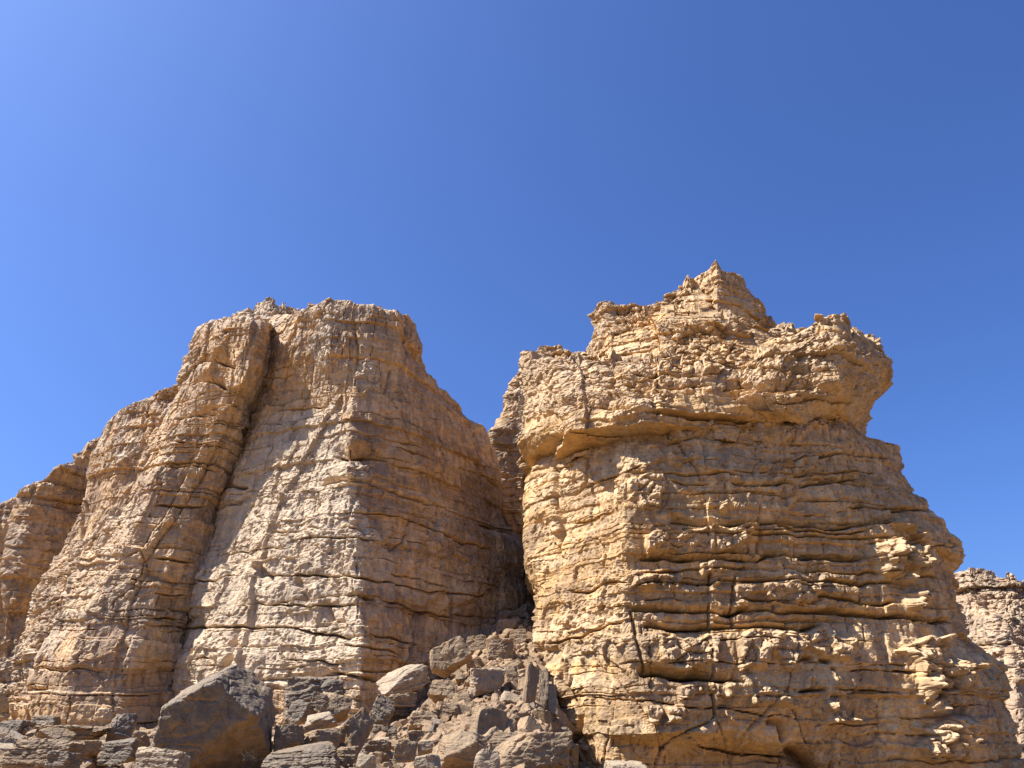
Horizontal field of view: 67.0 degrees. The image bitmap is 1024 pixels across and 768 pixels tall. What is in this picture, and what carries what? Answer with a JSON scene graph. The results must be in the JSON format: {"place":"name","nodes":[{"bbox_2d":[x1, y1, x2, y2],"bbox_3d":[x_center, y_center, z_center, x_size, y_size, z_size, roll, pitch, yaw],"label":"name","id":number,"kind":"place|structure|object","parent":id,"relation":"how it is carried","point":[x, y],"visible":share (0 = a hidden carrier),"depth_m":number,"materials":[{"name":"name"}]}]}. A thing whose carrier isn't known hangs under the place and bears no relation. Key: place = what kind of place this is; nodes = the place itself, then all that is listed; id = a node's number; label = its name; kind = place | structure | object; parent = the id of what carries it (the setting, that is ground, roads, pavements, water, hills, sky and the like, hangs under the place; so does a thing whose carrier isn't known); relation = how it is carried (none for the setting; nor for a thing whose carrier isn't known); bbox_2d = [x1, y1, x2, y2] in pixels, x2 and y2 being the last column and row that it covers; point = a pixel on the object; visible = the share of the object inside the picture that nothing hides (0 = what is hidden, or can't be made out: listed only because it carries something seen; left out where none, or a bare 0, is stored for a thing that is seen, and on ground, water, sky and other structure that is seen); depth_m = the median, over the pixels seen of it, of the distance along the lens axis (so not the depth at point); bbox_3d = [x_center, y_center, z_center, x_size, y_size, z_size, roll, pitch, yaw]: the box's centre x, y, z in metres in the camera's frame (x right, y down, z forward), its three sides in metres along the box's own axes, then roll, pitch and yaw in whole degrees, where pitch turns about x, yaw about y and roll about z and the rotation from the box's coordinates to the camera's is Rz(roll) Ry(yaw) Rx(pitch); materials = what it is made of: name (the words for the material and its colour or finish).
{"place":"outdoors","nodes":[
{"label":"outdoors","id":0,"kind":"place"},
{"bbox_2d":[0,0,1023,580],"label":"sky","id":1,"kind":"structure","parent":0,"point":[488,174],"materials":[{"name":"blue"}]},
{"bbox_2d":[25,612,1023,765],"bbox_3d":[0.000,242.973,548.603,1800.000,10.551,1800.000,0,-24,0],"label":"ground","id":2,"kind":"structure","parent":0,"point":[455,726],"depth_m":31.12,"materials":[{"name":"beige stone"}]},
{"bbox_2d":[0,728,9,734],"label":"scree stone","id":3,"kind":"object","parent":2,"relation":"on","point":[5,730],"visible":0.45,"depth_m":24.16,"materials":[{"name":"beige stone"}]},
{"bbox_2d":[0,743,13,751],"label":"scree stone","id":4,"kind":"object","parent":2,"relation":"on","point":[4,747],"visible":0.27,"depth_m":17.26,"materials":[{"name":"beige stone"}]},
{"bbox_2d":[0,735,15,743],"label":"scree stone","id":5,"kind":"object","parent":2,"relation":"on","point":[9,739],"visible":0.4,"depth_m":18.38,"materials":[{"name":"grey stone"}]},
{"bbox_2d":[8,731,25,740],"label":"scree stone","id":6,"kind":"object","parent":2,"relation":"on","point":[16,735],"visible":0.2,"depth_m":20.46,"materials":[{"name":"grey stone"}]},
{"bbox_2d":[0,720,36,733],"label":"boulder","id":7,"kind":"object","parent":2,"relation":"on","point":[18,726],"visible":0.71,"depth_m":24.59,"materials":[{"name":"grey stone"}]},
{"bbox_2d":[0,738,86,767],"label":"boulder","id":8,"kind":"object","parent":2,"relation":"on","point":[30,753],"visible":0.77,"depth_m":12.14,"materials":[{"name":"stone"}]},
{"bbox_2d":[30,715,61,725],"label":"boulder","id":9,"kind":"object","parent":2,"relation":"on","point":[49,720],"visible":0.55,"depth_m":30.77,"materials":[{"name":"grey stone"}]},
{"bbox_2d":[36,727,75,740],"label":"boulder","id":10,"kind":"object","parent":2,"relation":"on","point":[56,733],"visible":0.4,"depth_m":15.08,"materials":[{"name":"stone"}]},
{"bbox_2d":[44,750,81,767],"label":"boulder","id":11,"kind":"object","parent":2,"relation":"on","point":[61,759],"visible":1,"depth_m":11.49,"materials":[{"name":"stone"}]},
{"bbox_2d":[97,738,145,766],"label":"boulder","id":12,"kind":"object","parent":2,"relation":"on","point":[114,753],"visible":0.9,"depth_m":13.07,"materials":[{"name":"grey stone"}]},
{"bbox_2d":[105,713,138,741],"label":"boulder","id":13,"kind":"object","parent":2,"relation":"on","point":[123,726],"visible":0.81,"depth_m":16.92,"materials":[{"name":"grey stone"}]},
{"bbox_2d":[135,735,149,746],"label":"scree stone","id":14,"kind":"object","parent":2,"relation":"on","point":[145,739],"visible":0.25,"depth_m":18.93,"materials":[{"name":"stone"}]},
{"bbox_2d":[132,747,190,767],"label":"boulder","id":15,"kind":"object","parent":2,"relation":"on","point":[152,757],"visible":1,"depth_m":11.30,"materials":[{"name":"grey stone"}]},
{"bbox_2d":[150,665,274,767],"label":"boulder","id":16,"kind":"object","parent":2,"relation":"on","point":[224,717],"visible":0.91,"depth_m":13.63,"materials":[{"name":"stone"}]},
{"bbox_2d":[242,748,256,760],"bbox_3d":[-4.482,6.315,13.177,0.332,0.215,0.327,0,-24,0],"label":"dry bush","id":17,"kind":"object","parent":2,"relation":"on","point":[250,757],"visible":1,"depth_m":13.14,"materials":[{"name":"brown plant"}]},
{"bbox_2d":[0,296,526,728],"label":"cliff massif","id":18,"kind":"structure","parent":2,"relation":"on","point":[271,493],"depth_m":40.34,"materials":[{"name":"beige stone"}]},
{"bbox_2d":[0,602,577,767],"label":"rubble","id":19,"kind":"object","parent":2,"relation":"on","point":[530,724],"visible":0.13,"depth_m":24.95,"materials":[{"name":"stone"}]},
{"bbox_2d":[32,725,111,740],"bbox_3d":[-9.429,7.566,16.774,1.485,0.318,1.336,0,-24,0],"label":"boulder","id":20,"kind":"object","parent":19,"relation":"on","point":[88,733],"visible":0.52,"depth_m":16.27,"materials":[{"name":"stone"}]},
{"bbox_2d":[83,740,102,758],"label":"boulder","id":21,"kind":"object","parent":19,"relation":"on","point":[92,749],"visible":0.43,"depth_m":13.98,"materials":[{"name":"stone"}]},
{"bbox_2d":[418,740,433,755],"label":"boulder","id":22,"kind":"object","parent":19,"relation":"on","point":[425,747],"visible":0.99,"depth_m":13.56,"materials":[{"name":"grey stone"}]},
{"bbox_2d":[547,683,557,716],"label":"boulder","id":23,"kind":"object","parent":19,"relation":"on","point":[552,703],"visible":0.83,"depth_m":24.98,"materials":[{"name":"grey stone"}]},
{"bbox_2d":[273,724,304,751],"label":"boulder","id":24,"kind":"object","parent":2,"relation":"on","point":[288,736],"visible":0.81,"depth_m":14.15,"materials":[{"name":"stone"}]},
{"bbox_2d":[287,701,311,724],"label":"boulder","id":25,"kind":"object","parent":2,"relation":"on","point":[298,712],"visible":0.89,"depth_m":16.93,"materials":[{"name":"grey stone"}]},
{"bbox_2d":[261,741,340,767],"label":"boulder","id":26,"kind":"object","parent":2,"relation":"on","point":[319,755],"visible":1,"depth_m":12.09,"materials":[{"name":"grey stone"}]},
{"bbox_2d":[282,676,345,723],"bbox_3d":[-4.919,7.903,19.371,1.644,1.130,1.202,6,-25,-12],"label":"boulder","id":27,"kind":"object","parent":2,"relation":"on","point":[301,689],"visible":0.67,"depth_m":19.14,"materials":[{"name":"grey stone"}]},
{"bbox_2d":[310,691,328,710],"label":"boulder","id":28,"kind":"object","parent":2,"relation":"on","point":[319,701],"visible":0.88,"depth_m":17.38,"materials":[{"name":"stone"}]},
{"bbox_2d":[304,711,337,732],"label":"boulder","id":29,"kind":"object","parent":2,"relation":"on","point":[323,720],"visible":0.81,"depth_m":16.06,"materials":[{"name":"beige stone"}]},
{"bbox_2d":[304,727,340,751],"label":"boulder","id":30,"kind":"object","parent":2,"relation":"on","point":[333,735],"visible":0.56,"depth_m":14.55,"materials":[{"name":"stone"}]},
{"bbox_2d":[318,692,351,722],"bbox_3d":[-4.248,7.801,18.666,0.835,0.716,0.752,0,-24,0],"label":"boulder","id":31,"kind":"object","parent":2,"relation":"on","point":[339,708],"visible":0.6,"depth_m":18.46,"materials":[{"name":"stone"}]},
{"bbox_2d":[336,746,358,765],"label":"boulder","id":32,"kind":"object","parent":2,"relation":"on","point":[347,755],"visible":0.8,"depth_m":12.77,"materials":[{"name":"stone"}]},
{"bbox_2d":[338,707,373,754],"bbox_3d":[-3.131,6.979,15.471,0.758,0.950,0.577,8,-25,-18],"label":"boulder","id":33,"kind":"object","parent":2,"relation":"on","point":[355,729],"visible":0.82,"depth_m":15.31,"materials":[{"name":"stone"}]},
{"bbox_2d":[355,753,375,767],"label":"boulder","id":34,"kind":"object","parent":2,"relation":"on","point":[365,760],"visible":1,"depth_m":11.51,"materials":[{"name":"beige stone"}]},
{"bbox_2d":[360,740,391,753],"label":"boulder","id":35,"kind":"object","parent":2,"relation":"on","point":[374,746],"visible":0.62,"depth_m":16.42,"materials":[{"name":"stone"}]},
{"bbox_2d":[368,751,389,763],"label":"scree stone","id":36,"kind":"object","parent":2,"relation":"on","point":[381,757],"visible":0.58,"depth_m":14.76,"materials":[{"name":"stone"}]},
{"bbox_2d":[369,694,394,725],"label":"boulder","id":37,"kind":"object","parent":2,"relation":"on","point":[382,711],"visible":0.91,"depth_m":18.68,"materials":[{"name":"grey stone"}]},
{"bbox_2d":[374,737,390,740],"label":"scree stone","id":38,"kind":"object","parent":2,"relation":"on","point":[383,739],"visible":0.34,"depth_m":20.22,"materials":[{"name":"beige stone"}]},
{"bbox_2d":[371,724,396,739],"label":"boulder","id":39,"kind":"object","parent":2,"relation":"on","point":[390,730],"visible":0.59,"depth_m":21.04,"materials":[{"name":"grey stone"}]},
{"bbox_2d":[388,693,416,705],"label":"boulder","id":40,"kind":"object","parent":2,"relation":"on","point":[405,699],"visible":0.88,"depth_m":20.83,"materials":[{"name":"stone"}]},
{"bbox_2d":[376,664,430,696],"bbox_3d":[-3.572,9.654,25.129,1.826,1.057,1.278,0,-24,0],"label":"boulder","id":41,"kind":"object","parent":2,"relation":"on","point":[410,678],"visible":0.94,"depth_m":24.66,"materials":[{"name":"beige stone"}]},
{"bbox_2d":[393,739,417,762],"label":"boulder","id":42,"kind":"object","parent":2,"relation":"on","point":[405,750],"visible":0.97,"depth_m":13.33,"materials":[{"name":"stone"}]},
{"bbox_2d":[408,730,431,741],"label":"boulder","id":43,"kind":"object","parent":2,"relation":"on","point":[416,735],"visible":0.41,"depth_m":18.97,"materials":[{"name":"stone"}]},
{"bbox_2d":[408,710,437,729],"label":"boulder","id":44,"kind":"object","parent":2,"relation":"on","point":[417,718],"visible":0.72,"depth_m":23.63,"materials":[{"name":"stone"}]},
{"bbox_2d":[422,724,430,730],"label":"scree stone","id":45,"kind":"object","parent":2,"relation":"on","point":[426,727],"visible":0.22,"depth_m":22.00,"materials":[{"name":"beige stone"}]},
{"bbox_2d":[413,754,440,767],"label":"boulder","id":46,"kind":"object","parent":2,"relation":"on","point":[429,761],"visible":1,"depth_m":11.29,"materials":[{"name":"grey stone"}]},
{"bbox_2d":[428,723,438,730],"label":"scree stone","id":47,"kind":"object","parent":2,"relation":"on","point":[434,726],"visible":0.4,"depth_m":21.33,"materials":[{"name":"beige stone"}]},
{"bbox_2d":[430,745,438,753],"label":"scree stone","id":48,"kind":"object","parent":2,"relation":"on","point":[435,749],"visible":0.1,"depth_m":14.47,"materials":[{"name":"beige stone"}]},
{"bbox_2d":[430,717,443,724],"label":"scree stone","id":49,"kind":"object","parent":2,"relation":"on","point":[436,720],"visible":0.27,"depth_m":23.20,"materials":[{"name":"beige stone"}]},
{"bbox_2d":[427,679,457,702],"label":"boulder","id":50,"kind":"object","parent":2,"relation":"on","point":[441,690],"visible":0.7,"depth_m":28.61,"materials":[{"name":"stone"}]},
{"bbox_2d":[438,701,458,718],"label":"boulder","id":51,"kind":"object","parent":2,"relation":"on","point":[450,708],"visible":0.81,"depth_m":24.20,"materials":[{"name":"stone"}]},
{"bbox_2d":[429,636,472,677],"bbox_3d":[-2.370,10.674,30.241,1.734,1.503,1.561,0,-24,0],"label":"boulder","id":52,"kind":"object","parent":2,"relation":"on","point":[449,657],"visible":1,"depth_m":29.74,"materials":[{"name":"stone"}]},
{"bbox_2d":[455,673,462,684],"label":"scree stone","id":53,"kind":"object","parent":2,"relation":"on","point":[458,679],"visible":0.5,"depth_m":30.86,"materials":[{"name":"beige stone"}]},
{"bbox_2d":[437,730,485,767],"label":"boulder","id":54,"kind":"object","parent":2,"relation":"on","point":[459,749],"visible":0.77,"depth_m":13.14,"materials":[{"name":"stone"}]},
{"bbox_2d":[457,694,473,702],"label":"boulder","id":55,"kind":"object","parent":2,"relation":"on","point":[467,697],"visible":0.69,"depth_m":25.70,"materials":[{"name":"stone"}]},
{"bbox_2d":[464,676,469,685],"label":"scree stone","id":56,"kind":"object","parent":2,"relation":"on","point":[466,682],"visible":0.18,"depth_m":28.41,"materials":[{"name":"beige stone"}]},
{"bbox_2d":[466,658,481,670],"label":"boulder","id":57,"kind":"object","parent":2,"relation":"on","point":[472,663],"visible":0.65,"depth_m":31.44,"materials":[{"name":"stone"}]},
{"bbox_2d":[466,634,486,654],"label":"boulder","id":58,"kind":"object","parent":2,"relation":"on","point":[475,643],"visible":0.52,"depth_m":34.82,"materials":[{"name":"stone"}]},
{"bbox_2d":[474,749,499,767],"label":"boulder","id":59,"kind":"object","parent":2,"relation":"on","point":[485,758],"visible":1,"depth_m":11.68,"materials":[{"name":"grey stone"}]},
{"bbox_2d":[469,667,505,697],"bbox_3d":[-0.849,10.257,26.574,1.290,0.984,1.161,0,-24,0],"label":"boulder","id":60,"kind":"object","parent":2,"relation":"on","point":[483,681],"visible":0.87,"depth_m":26.20,"materials":[{"name":"grey stone"}]},
{"bbox_2d":[468,704,507,734],"bbox_3d":[-0.606,8.230,18.829,0.915,0.818,0.500,15,-28,-29],"label":"boulder","id":61,"kind":"object","parent":2,"relation":"on","point":[485,719],"visible":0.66,"depth_m":18.73,"materials":[{"name":"stone"}]},
{"bbox_2d":[483,726,502,750],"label":"scree stone","id":62,"kind":"object","parent":2,"relation":"on","point":[488,735],"visible":0.13,"depth_m":15.96,"materials":[{"name":"stone"}]},
{"bbox_2d":[491,699,500,705],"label":"scree stone","id":63,"kind":"object","parent":2,"relation":"on","point":[495,702],"visible":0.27,"depth_m":24.11,"materials":[{"name":"beige stone"}]},
{"bbox_2d":[486,638,513,659],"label":"boulder","id":64,"kind":"object","parent":2,"relation":"on","point":[500,648],"visible":0.88,"depth_m":31.70,"materials":[{"name":"stone"}]},
{"bbox_2d":[489,732,516,745],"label":"boulder","id":65,"kind":"object","parent":2,"relation":"on","point":[497,738],"visible":0.59,"depth_m":15.01,"materials":[{"name":"stone"}]},
{"bbox_2d":[496,619,516,632],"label":"boulder","id":66,"kind":"object","parent":2,"relation":"on","point":[502,625],"visible":0.68,"depth_m":36.95,"materials":[{"name":"stone"}]},
{"bbox_2d":[488,373,531,603],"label":"rock pillar","id":67,"kind":"object","parent":2,"relation":"on","point":[505,432],"visible":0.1,"depth_m":55.95,"materials":[{"name":"beige stone"}]},
{"bbox_2d":[500,691,520,704],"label":"scree stone","id":68,"kind":"object","parent":2,"relation":"on","point":[508,697],"visible":0.55,"depth_m":24.98,"materials":[{"name":"beige stone"}]},
{"bbox_2d":[504,665,517,682],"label":"boulder","id":69,"kind":"object","parent":2,"relation":"on","point":[511,673],"visible":0.68,"depth_m":27.38,"materials":[{"name":"stone"}]},
{"bbox_2d":[505,659,525,668],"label":"scree stone","id":70,"kind":"object","parent":2,"relation":"on","point":[518,663],"visible":0.54,"depth_m":29.87,"materials":[{"name":"beige stone"}]},
{"bbox_2d":[511,689,519,694],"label":"scree stone","id":71,"kind":"object","parent":2,"relation":"on","point":[515,692],"visible":0.47,"depth_m":26.04,"materials":[{"name":"brown stone"}]},
{"bbox_2d":[509,629,526,643],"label":"boulder","id":72,"kind":"object","parent":2,"relation":"on","point":[518,636],"visible":0.75,"depth_m":34.59,"materials":[{"name":"stone"}]},
{"bbox_2d":[509,711,530,723],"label":"boulder","id":73,"kind":"object","parent":2,"relation":"on","point":[517,716],"visible":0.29,"depth_m":20.16,"materials":[{"name":"stone"}]},
{"bbox_2d":[518,677,524,689],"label":"scree stone","id":74,"kind":"object","parent":2,"relation":"on","point":[520,682],"visible":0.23,"depth_m":26.69,"materials":[{"name":"beige stone"}]},
{"bbox_2d":[519,604,529,613],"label":"scree stone","id":75,"kind":"object","parent":2,"relation":"on","point":[524,608],"visible":0.56,"depth_m":41.23,"materials":[{"name":"brown stone"}]},
{"bbox_2d":[521,663,539,703],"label":"boulder","id":76,"kind":"object","parent":2,"relation":"on","point":[532,672],"visible":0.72,"depth_m":24.76,"materials":[{"name":"stone"}]},
{"bbox_2d":[497,731,572,767],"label":"boulder","id":77,"kind":"object","parent":2,"relation":"on","point":[543,749],"visible":1,"depth_m":13.11,"materials":[{"name":"stone"}]},
{"bbox_2d":[532,709,551,727],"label":"scree stone","id":78,"kind":"object","parent":2,"relation":"on","point":[544,715],"visible":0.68,"depth_m":22.57,"materials":[{"name":"stone"}]},
{"bbox_2d":[538,668,548,704],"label":"boulder","id":79,"kind":"object","parent":2,"relation":"on","point":[543,691],"visible":0.94,"depth_m":25.13,"materials":[{"name":"grey stone"}]},
{"bbox_2d":[558,708,566,724],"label":"scree stone","id":80,"kind":"object","parent":2,"relation":"on","point":[563,716],"visible":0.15,"depth_m":27.71,"materials":[{"name":"brown stone"}]},
{"bbox_2d":[560,727,569,731],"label":"boulder","id":81,"kind":"object","parent":2,"relation":"on","point":[563,729],"visible":0.19,"depth_m":25.17,"materials":[{"name":"grey stone"}]},
{"bbox_2d":[569,743,578,766],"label":"scree stone","id":82,"kind":"object","parent":2,"relation":"on","point":[574,752],"visible":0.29,"depth_m":26.48,"materials":[{"name":"brown stone"}]},
{"bbox_2d":[604,760,646,767],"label":"boulder","id":83,"kind":"object","parent":2,"relation":"on","point":[622,764],"visible":1,"depth_m":18.02,"materials":[{"name":"beige stone"}]},
{"bbox_2d":[515,260,1023,767],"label":"rock tower","id":84,"kind":"structure","parent":2,"relation":"on","point":[741,546],"depth_m":31.85,"materials":[{"name":"stone"}]},
{"bbox_2d":[953,567,1023,752],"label":"rock outcrop","id":85,"kind":"object","parent":2,"relation":"on","point":[992,604],"visible":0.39,"depth_m":63.78,"materials":[{"name":"stone"}]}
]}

